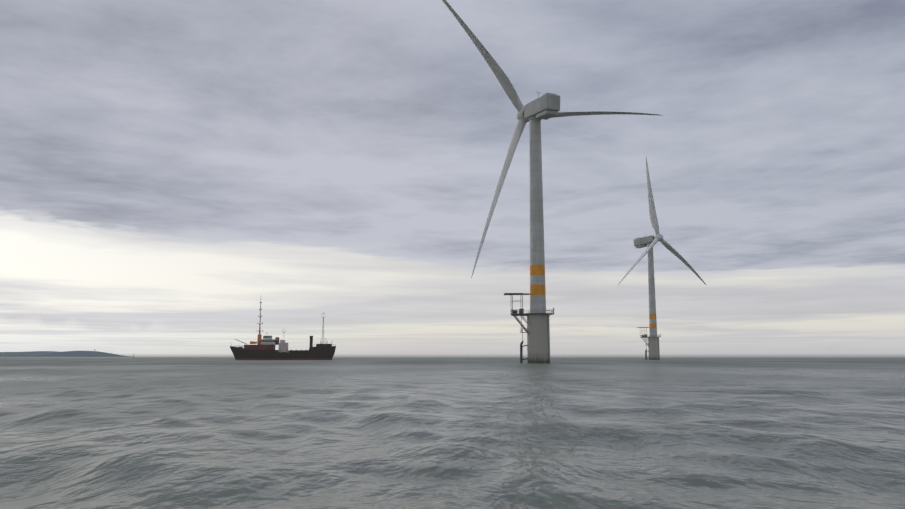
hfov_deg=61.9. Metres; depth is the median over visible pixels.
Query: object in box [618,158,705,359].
wind turbine
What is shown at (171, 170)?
sky
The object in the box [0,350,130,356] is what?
headland hills
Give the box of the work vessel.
[230,302,335,359]
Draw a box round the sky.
[0,0,904,356]
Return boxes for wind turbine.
[442,0,662,362]
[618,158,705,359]
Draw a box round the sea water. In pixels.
[0,357,904,508]
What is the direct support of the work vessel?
on the sea water
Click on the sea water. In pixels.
(469, 433)
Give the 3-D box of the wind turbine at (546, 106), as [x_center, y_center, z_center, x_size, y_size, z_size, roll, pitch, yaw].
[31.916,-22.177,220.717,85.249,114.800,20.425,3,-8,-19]

